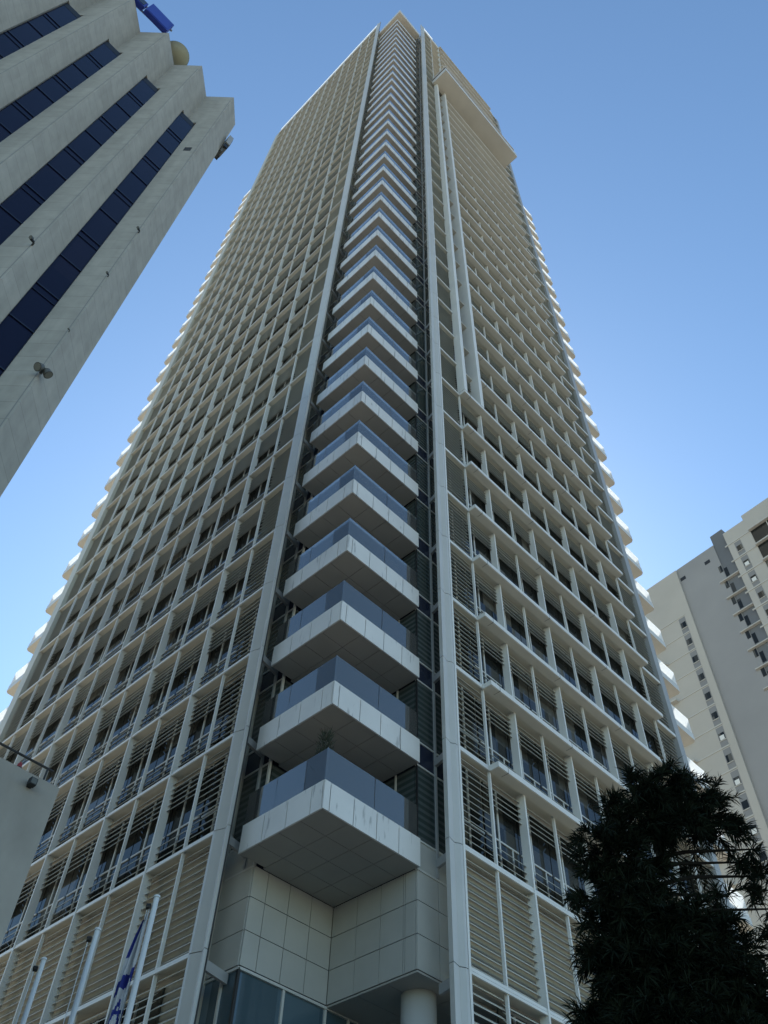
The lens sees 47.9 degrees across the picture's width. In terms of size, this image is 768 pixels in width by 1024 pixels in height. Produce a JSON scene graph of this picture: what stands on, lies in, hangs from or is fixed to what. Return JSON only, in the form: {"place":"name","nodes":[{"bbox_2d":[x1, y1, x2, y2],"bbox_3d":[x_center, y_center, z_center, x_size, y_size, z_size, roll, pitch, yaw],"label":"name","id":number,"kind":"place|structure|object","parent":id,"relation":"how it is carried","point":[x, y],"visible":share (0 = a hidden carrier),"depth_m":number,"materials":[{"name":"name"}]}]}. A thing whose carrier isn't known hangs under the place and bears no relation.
{"place":"outdoors","nodes":[
{"label":"outdoors","id":0,"kind":"place"},
{"bbox_2d":[0,742,59,946],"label":"concrete annex","id":1,"kind":"object","parent":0,"point":[25,811],"visible":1,"depth_m":10.15,"materials":[{"name":"grey concrete"}]},
{"bbox_2d":[16,957,46,1023],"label":"flagpole","id":2,"kind":"object","parent":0,"point":[33,991],"visible":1,"depth_m":13.56,"materials":[{"name":"grey metal"}]},
{"bbox_2d":[63,927,100,1023],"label":"flagpole","id":3,"kind":"object","parent":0,"point":[89,939],"visible":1,"depth_m":12.73,"materials":[{"name":"grey metal"}]},
{"bbox_2d":[0,0,234,496],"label":"office building","id":4,"kind":"structure","parent":0,"point":[116,126],"depth_m":24.93,"materials":[{"name":"concrete"}]},
{"bbox_2d":[0,3,80,59],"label":"ribbon window","id":5,"kind":"structure","parent":4,"relation":"in","point":[12,40],"depth_m":28.17,"materials":[{"name":"blue glass"}]},
{"bbox_2d":[0,41,120,141],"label":"ribbon window","id":6,"kind":"structure","parent":4,"relation":"in","point":[27,107],"depth_m":26.67,"materials":[{"name":"blue glass"}]},
{"bbox_2d":[0,77,158,244],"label":"ribbon window","id":7,"kind":"structure","parent":4,"relation":"in","point":[14,211],"depth_m":24.86,"materials":[{"name":"blue glass"}]},
{"bbox_2d":[0,112,194,375],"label":"ribbon window","id":8,"kind":"structure","parent":4,"relation":"in","point":[20,324],"depth_m":22.76,"materials":[{"name":"blue glass"}]},
{"bbox_2d":[135,0,173,32],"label":"rooftop sign","id":9,"kind":"object","parent":4,"relation":"on","point":[157,18],"visible":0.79,"depth_m":35.63,"materials":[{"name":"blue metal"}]},
{"bbox_2d":[170,41,188,64],"bbox_3d":[-8.949,-19.382,36.760,0.991,1.293,1.184,-36,-61,26],"label":"satellite dish","id":10,"kind":"object","parent":4,"relation":"on","point":[180,53],"visible":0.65,"depth_m":36.85,"materials":[{"name":"grey metal"}]},
{"bbox_2d":[118,894,159,1023],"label":"flagpole","id":11,"kind":"object","parent":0,"point":[132,997],"visible":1,"depth_m":11.87,"materials":[{"name":"grey metal"}]},
{"bbox_2d":[105,909,149,1023],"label":"flag","id":12,"kind":"object","parent":11,"relation":"hanging from","point":[126,974],"visible":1,"depth_m":11.73,"materials":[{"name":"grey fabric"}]},
{"bbox_2d":[0,10,767,1023],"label":"residential tower","id":13,"kind":"structure","parent":0,"point":[360,498],"depth_m":36.80,"materials":[{"name":"beige concrete"}]},
{"bbox_2d":[9,726,37,764],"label":"window","id":14,"kind":"structure","parent":13,"relation":"in","point":[18,746],"depth_m":44.11,"materials":[{"name":"grey"}]},
{"bbox_2d":[20,708,58,764],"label":"window","id":15,"kind":"structure","parent":13,"relation":"in","point":[41,725],"depth_m":42.98,"materials":[{"name":"grey"}]},
{"bbox_2d":[22,678,57,724],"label":"window","id":16,"kind":"structure","parent":13,"relation":"in","point":[43,687],"depth_m":46.73,"materials":[{"name":"grey"}]},
{"bbox_2d":[38,693,80,753],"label":"window","id":17,"kind":"structure","parent":13,"relation":"in","point":[62,710],"depth_m":42.24,"materials":[{"name":"grey"}]},
{"bbox_2d":[43,657,77,708],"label":"window","id":18,"kind":"structure","parent":13,"relation":"in","point":[60,679],"depth_m":45.73,"materials":[{"name":"grey"}]},
{"bbox_2d":[44,632,77,674],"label":"window","id":19,"kind":"structure","parent":13,"relation":"in","point":[60,647],"depth_m":49.53,"materials":[{"name":"grey"}]},
{"bbox_2d":[48,734,80,786],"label":"window","id":20,"kind":"structure","parent":13,"relation":"in","point":[58,762],"depth_m":38.61,"materials":[{"name":"grey"}]},
{"bbox_2d":[58,717,105,786],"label":"window","id":21,"kind":"structure","parent":13,"relation":"in","point":[82,743],"depth_m":37.75,"materials":[{"name":"grey"}]},
{"bbox_2d":[62,642,101,693],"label":"window","id":22,"kind":"structure","parent":13,"relation":"in","point":[82,657],"depth_m":45.07,"materials":[{"name":"grey"}]},
{"bbox_2d":[56,766,108,845],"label":"window","id":23,"kind":"structure","parent":13,"relation":"in","point":[74,824],"depth_m":33.98,"materials":[{"name":"grey"}]},
{"bbox_2d":[62,675,102,735],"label":"window","id":24,"kind":"structure","parent":13,"relation":"in","point":[85,691],"depth_m":41.27,"materials":[{"name":"grey"}]},
{"bbox_2d":[52,828,113,920],"bbox_3d":[-10.525,12.751,30.183,1.930,3.126,0.310,-36,-61,26],"label":"window","id":25,"kind":"structure","parent":13,"relation":"in","point":[72,897],"depth_m":30.40,"materials":[{"name":"grey"}]},
{"bbox_2d":[83,599,116,642],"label":"window","id":26,"kind":"structure","parent":13,"relation":"in","point":[99,614],"depth_m":47.85,"materials":[{"name":"grey glass"}]},
{"bbox_2d":[85,623,119,675],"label":"window","id":27,"kind":"structure","parent":13,"relation":"in","point":[101,647],"depth_m":44.07,"materials":[{"name":"grey glass"}]},
{"bbox_2d":[82,658,125,720],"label":"window","id":28,"kind":"structure","parent":13,"relation":"in","point":[104,683],"depth_m":40.56,"materials":[{"name":"grey"}]},
{"bbox_2d":[83,697,130,768],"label":"window","id":29,"kind":"structure","parent":13,"relation":"in","point":[110,718],"depth_m":36.81,"materials":[{"name":"grey"}]},
{"bbox_2d":[83,747,137,828],"bbox_3d":[-10.427,10.602,32.944,1.930,3.126,0.310,-36,-61,26],"label":"window","id":30,"kind":"structure","parent":13,"relation":"in","point":[101,807],"depth_m":33.24,"materials":[{"name":"grey"}]},
{"bbox_2d":[85,807,143,901],"bbox_3d":[-9.157,11.746,29.352,1.750,3.126,0.310,-36,-61,26],"label":"window","id":31,"kind":"structure","parent":13,"relation":"in","point":[103,885],"depth_m":29.48,"materials":[{"name":"grey"}]},
{"bbox_2d":[104,577,136,625],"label":"window","id":32,"kind":"structure","parent":13,"relation":"in","point":[121,595],"depth_m":46.88,"materials":[{"name":"grey glass"}]},
{"bbox_2d":[105,609,141,659],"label":"window","id":33,"kind":"structure","parent":13,"relation":"in","point":[123,627],"depth_m":43.38,"materials":[{"name":"grey glass"}]},
{"bbox_2d":[109,638,149,700],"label":"window","id":34,"kind":"structure","parent":13,"relation":"in","point":[130,659],"depth_m":39.61,"materials":[{"name":"grey"}]},
{"bbox_2d":[109,679,157,750],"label":"window","id":35,"kind":"structure","parent":13,"relation":"in","point":[135,701],"depth_m":36.07,"materials":[{"name":"grey"}]},
{"bbox_2d":[115,726,165,807],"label":"window","id":36,"kind":"structure","parent":13,"relation":"in","point":[143,750],"depth_m":32.32,"materials":[{"name":"grey"}]},
{"bbox_2d":[124,564,158,609],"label":"window","id":37,"kind":"structure","parent":13,"relation":"in","point":[140,581],"depth_m":46.17,"materials":[{"name":"grey glass"}]},
{"bbox_2d":[116,787,178,883],"bbox_3d":[-7.789,10.741,28.521,1.930,3.126,0.310,-36,-61,26],"label":"window","id":38,"kind":"structure","parent":13,"relation":"in","point":[143,841],"depth_m":28.74,"materials":[{"name":"grey"}]},
{"bbox_2d":[129,587,167,640],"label":"window","id":39,"kind":"structure","parent":13,"relation":"in","point":[146,611],"depth_m":42.42,"materials":[{"name":"grey glass"}]},
{"bbox_2d":[133,621,176,682],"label":"window","id":40,"kind":"structure","parent":13,"relation":"in","point":[152,649],"depth_m":38.91,"materials":[{"name":"grey glass"}]},
{"bbox_2d":[141,525,171,564],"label":"window","id":41,"kind":"structure","parent":13,"relation":"in","point":[153,545],"depth_m":48.81,"materials":[{"name":"grey glass"}]},
{"bbox_2d":[139,657,185,729],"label":"window","id":42,"kind":"structure","parent":13,"relation":"in","point":[164,679],"depth_m":35.14,"materials":[{"name":"grey"}]},
{"bbox_2d":[147,542,179,590],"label":"window","id":43,"kind":"structure","parent":13,"relation":"in","point":[163,562],"depth_m":45.22,"materials":[{"name":"grey glass"}]},
{"bbox_2d":[144,705,198,788],"bbox_3d":[-7.691,8.592,31.282,1.930,3.126,0.310,-36,-61,26],"label":"window","id":44,"kind":"structure","parent":13,"relation":"in","point":[171,736],"depth_m":31.57,"materials":[{"name":"grey"}]},
{"bbox_2d":[152,569,192,622],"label":"window","id":45,"kind":"structure","parent":13,"relation":"in","point":[169,594],"depth_m":41.71,"materials":[{"name":"grey glass"}]},
{"bbox_2d":[163,502,192,546],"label":"window","id":46,"kind":"structure","parent":13,"relation":"in","point":[177,520],"depth_m":47.87,"materials":[{"name":"grey glass"}]},
{"bbox_2d":[160,599,201,661],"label":"window","id":47,"kind":"structure","parent":13,"relation":"in","point":[179,628],"depth_m":37.95,"materials":[{"name":"grey glass"}]},
{"bbox_2d":[155,763,213,861],"bbox_3d":[-6.421,9.736,27.690,1.750,3.126,0.310,-36,-61,26],"label":"window","id":48,"kind":"structure","parent":13,"relation":"in","point":[179,822],"depth_m":27.84,"materials":[{"name":"grey"}]},
{"bbox_2d":[168,527,203,573],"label":"window","id":49,"kind":"structure","parent":13,"relation":"in","point":[185,544],"depth_m":44.48,"materials":[{"name":"grey glass"}]},
{"bbox_2d":[166,637,215,710],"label":"window","id":50,"kind":"structure","parent":13,"relation":"in","point":[191,663],"depth_m":34.40,"materials":[{"name":"grey"}]},
{"bbox_2d":[178,548,213,602],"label":"window","id":51,"kind":"structure","parent":13,"relation":"in","point":[194,575],"depth_m":40.77,"materials":[{"name":"grey glass"}]},
{"bbox_2d":[183,488,214,529],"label":"window","id":52,"kind":"structure","parent":13,"relation":"in","point":[197,505],"depth_m":47.12,"materials":[{"name":"grey glass"}]},
{"bbox_2d":[178,682,230,766],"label":"window","id":53,"kind":"structure","parent":13,"relation":"in","point":[206,708],"depth_m":30.68,"materials":[{"name":"grey"}]},
{"bbox_2d":[185,581,229,643],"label":"window","id":54,"kind":"structure","parent":13,"relation":"in","point":[205,610],"depth_m":37.21,"materials":[{"name":"grey glass"}]},
{"bbox_2d":[194,503,225,552],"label":"window","id":55,"kind":"structure","parent":13,"relation":"in","point":[209,523],"depth_m":43.56,"materials":[{"name":"grey glass"}]},
{"bbox_2d":[198,613,245,687],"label":"window","id":56,"kind":"structure","parent":13,"relation":"in","point":[217,662],"depth_m":33.52,"materials":[{"name":"grey"}]},
{"bbox_2d":[207,464,236,509],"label":"window","id":57,"kind":"structure","parent":13,"relation":"in","point":[220,486],"depth_m":46.21,"materials":[{"name":"grey glass"}]},
{"bbox_2d":[202,530,242,583],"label":"window","id":58,"kind":"structure","parent":13,"relation":"in","point":[220,552],"depth_m":40.03,"materials":[{"name":"grey glass"}]},
{"bbox_2d":[217,486,252,533],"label":"window","id":59,"kind":"structure","parent":13,"relation":"in","point":[232,506],"depth_m":42.82,"materials":[{"name":"grey glass"}]},
{"bbox_2d":[216,555,257,620],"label":"window","id":60,"kind":"structure","parent":13,"relation":"in","point":[236,581],"depth_m":36.36,"materials":[{"name":"grey glass"}]},
{"bbox_2d":[229,448,260,491],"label":"window","id":61,"kind":"structure","parent":13,"relation":"in","point":[242,469],"depth_m":45.44,"materials":[{"name":"grey glass"}]},
{"bbox_2d":[231,505,268,560],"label":"window","id":62,"kind":"structure","parent":13,"relation":"in","point":[249,526],"depth_m":39.14,"materials":[{"name":"grey glass"}]},
{"bbox_2d":[240,414,269,452],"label":"window","id":63,"kind":"structure","parent":13,"relation":"in","point":[252,433],"depth_m":48.23,"materials":[{"name":"grey glass"}]},
{"bbox_2d":[243,462,275,512],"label":"window","id":64,"kind":"structure","parent":13,"relation":"in","point":[258,484],"depth_m":41.96,"materials":[{"name":"grey glass"}]},
{"bbox_2d":[254,424,284,469],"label":"window","id":65,"kind":"structure","parent":13,"relation":"in","point":[267,447],"depth_m":44.59,"materials":[{"name":"grey glass"}]},
{"bbox_2d":[263,390,291,432],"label":"window","id":66,"kind":"structure","parent":13,"relation":"in","point":[275,412],"depth_m":47.38,"materials":[{"name":"grey glass"}]},
{"bbox_2d":[457,401,477,428],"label":"window","id":67,"kind":"structure","parent":13,"relation":"in","point":[467,417],"depth_m":47.86,"materials":[{"name":"grey glass"}]},
{"bbox_2d":[459,435,481,467],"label":"window","id":68,"kind":"structure","parent":13,"relation":"in","point":[471,454],"depth_m":45.06,"materials":[{"name":"grey glass"}]},
{"bbox_2d":[460,474,486,511],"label":"window","id":69,"kind":"structure","parent":13,"relation":"in","point":[476,496],"depth_m":42.26,"materials":[{"name":"grey glass"}]},
{"bbox_2d":[463,519,491,561],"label":"window","id":70,"kind":"structure","parent":13,"relation":"in","point":[479,541],"depth_m":39.43,"materials":[{"name":"grey glass"}]},
{"bbox_2d":[466,571,496,619],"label":"window","id":71,"kind":"structure","parent":13,"relation":"in","point":[484,595],"depth_m":36.60,"materials":[{"name":"grey glass"}]},
{"bbox_2d":[470,627,503,687],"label":"window","id":72,"kind":"structure","parent":13,"relation":"in","point":[490,657],"depth_m":33.75,"materials":[{"name":"grey"}]},
{"bbox_2d":[479,459,503,487],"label":"window","id":73,"kind":"structure","parent":13,"relation":"in","point":[496,476],"depth_m":45.91,"materials":[{"name":"grey glass"}]},
{"bbox_2d":[475,697,515,772],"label":"window","id":74,"kind":"structure","parent":13,"relation":"in","point":[496,725],"depth_m":30.90,"materials":[{"name":"grey"}]},
{"bbox_2d":[483,499,509,532],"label":"window","id":75,"kind":"structure","parent":13,"relation":"in","point":[500,518],"depth_m":43.12,"materials":[{"name":"grey glass"}]},
{"bbox_2d":[487,544,515,582],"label":"window","id":76,"kind":"structure","parent":13,"relation":"in","point":[504,562],"depth_m":40.30,"materials":[{"name":"grey glass"}]},
{"bbox_2d":[480,779,527,880],"bbox_3d":[3.861,10.333,27.790,0.310,3.126,1.700,-36,-61,26],"label":"window","id":77,"kind":"structure","parent":13,"relation":"in","point":[504,810],"depth_m":27.93,"materials":[{"name":"grey"}]},
{"bbox_2d":[495,440,517,467],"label":"window","id":78,"kind":"structure","parent":13,"relation":"in","point":[508,455],"depth_m":49.42,"materials":[{"name":"grey glass"}]},
{"bbox_2d":[493,593,522,640],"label":"window","id":79,"kind":"structure","parent":13,"relation":"in","point":[511,616],"depth_m":37.48,"materials":[{"name":"grey glass"}]},
{"bbox_2d":[500,475,523,506],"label":"window","id":80,"kind":"structure","parent":13,"relation":"in","point":[513,492],"depth_m":46.62,"materials":[{"name":"grey glass"}]},
{"bbox_2d":[498,652,531,709],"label":"window","id":81,"kind":"structure","parent":13,"relation":"in","point":[519,684],"depth_m":34.63,"materials":[{"name":"grey"}]},
{"bbox_2d":[505,515,529,551],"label":"window","id":82,"kind":"structure","parent":13,"relation":"in","point":[521,537],"depth_m":43.80,"materials":[{"name":"grey glass"}]},
{"bbox_2d":[511,560,538,603],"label":"window","id":83,"kind":"structure","parent":13,"relation":"in","point":[527,583],"depth_m":40.98,"materials":[{"name":"grey glass"}]},
{"bbox_2d":[506,722,546,794],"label":"window","id":84,"kind":"structure","parent":13,"relation":"in","point":[527,747],"depth_m":31.78,"materials":[{"name":"grey"}]},
{"bbox_2d":[518,612,547,661],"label":"window","id":85,"kind":"structure","parent":13,"relation":"in","point":[535,635],"depth_m":38.15,"materials":[{"name":"grey glass"}]},
{"bbox_2d":[514,805,561,902],"bbox_3d":[5.071,11.356,28.544,0.310,3.126,1.710,-36,-61,26],"label":"window","id":86,"kind":"structure","parent":13,"relation":"in","point":[544,884],"depth_m":28.74,"materials":[{"name":"grey"}]},
{"bbox_2d":[527,540,551,570],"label":"window","id":87,"kind":"structure","parent":13,"relation":"in","point":[543,555],"depth_m":44.63,"materials":[{"name":"grey glass"}]},
{"bbox_2d":[525,672,557,730],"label":"window","id":88,"kind":"structure","parent":13,"relation":"in","point":[544,696],"depth_m":35.31,"materials":[{"name":"grey"}]},
{"bbox_2d":[534,583,560,622],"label":"window","id":89,"kind":"structure","parent":13,"relation":"in","point":[550,600],"depth_m":41.81,"materials":[{"name":"grey glass"}]},
{"bbox_2d":[540,513,562,543],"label":"window","id":90,"kind":"structure","parent":13,"relation":"in","point":[554,531],"depth_m":48.13,"materials":[{"name":"grey glass"}]},
{"bbox_2d":[535,742,574,815],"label":"window","id":91,"kind":"structure","parent":13,"relation":"in","point":[557,785],"depth_m":32.47,"materials":[{"name":"grey"}]},
{"bbox_2d":[542,635,570,681],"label":"window","id":92,"kind":"structure","parent":13,"relation":"in","point":[560,659],"depth_m":39.00,"materials":[{"name":"grey"}]},
{"bbox_2d":[548,554,571,589],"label":"window","id":93,"kind":"structure","parent":13,"relation":"in","point":[562,572],"depth_m":45.32,"materials":[{"name":"grey glass"}]},
{"bbox_2d":[551,695,583,750],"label":"window","id":94,"kind":"structure","parent":13,"relation":"in","point":[571,718],"depth_m":36.17,"materials":[{"name":"grey"}]},
{"bbox_2d":[555,600,581,640],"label":"window","id":95,"kind":"structure","parent":13,"relation":"in","point":[572,622],"depth_m":42.49,"materials":[{"name":"grey glass"}]},
{"bbox_2d":[565,653,593,700],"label":"window","id":96,"kind":"structure","parent":13,"relation":"in","point":[582,676],"depth_m":39.67,"materials":[{"name":"grey"}]},
{"bbox_2d":[568,574,590,606],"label":"window","id":97,"kind":"structure","parent":13,"relation":"in","point":[583,591],"depth_m":46.15,"materials":[{"name":"grey glass"}]},
{"bbox_2d":[578,549,598,578],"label":"window","id":98,"kind":"structure","parent":13,"relation":"in","point":[591,565],"depth_m":49.63,"materials":[{"name":"grey glass"}]},
{"bbox_2d":[577,621,602,659],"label":"window","id":99,"kind":"structure","parent":13,"relation":"in","point":[594,642],"depth_m":43.34,"materials":[{"name":"grey glass"}]},
{"bbox_2d":[576,713,606,769],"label":"window","id":100,"kind":"structure","parent":13,"relation":"in","point":[594,735],"depth_m":36.82,"materials":[{"name":"grey"}]},
{"bbox_2d":[587,590,610,625],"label":"window","id":101,"kind":"structure","parent":13,"relation":"in","point":[601,607],"depth_m":46.81,"materials":[{"name":"grey glass"}]},
{"bbox_2d":[587,673,615,719],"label":"window","id":102,"kind":"structure","parent":13,"relation":"in","point":[604,691],"depth_m":40.52,"materials":[{"name":"grey"}]},
{"bbox_2d":[598,637,621,676],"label":"window","id":103,"kind":"structure","parent":13,"relation":"in","point":[613,660],"depth_m":44.00,"materials":[{"name":"grey"}]},
{"bbox_2d":[609,690,635,736],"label":"window","id":104,"kind":"structure","parent":13,"relation":"in","point":[626,714],"depth_m":41.16,"materials":[{"name":"grey"}]},
{"bbox_2d":[617,656,641,694],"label":"window","id":105,"kind":"structure","parent":13,"relation":"in","point":[634,678],"depth_m":44.87,"materials":[{"name":"grey"}]},
{"bbox_2d":[629,709,656,754],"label":"window","id":106,"kind":"structure","parent":13,"relation":"in","point":[647,731],"depth_m":42.03,"materials":[{"name":"grey"}]},
{"bbox_2d":[0,0,767,712],"label":"sky","id":107,"kind":"structure","parent":0,"point":[637,130],"materials":[{"name":"blue"}]},
{"bbox_2d":[557,755,767,1023],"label":"conifer tree","id":108,"kind":"object","parent":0,"point":[645,960],"visible":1,"depth_m":12.80,"materials":[{"name":"green plant"}]},
{"bbox_2d":[645,498,767,970],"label":"apartment block","id":109,"kind":"structure","parent":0,"point":[707,616],"depth_m":108.91,"materials":[{"name":"concrete"}]},
{"bbox_2d":[748,516,767,541],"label":"balcony window","id":110,"kind":"structure","parent":109,"relation":"in","point":[759,530],"depth_m":115.13,"materials":[{"name":"grey glass"}]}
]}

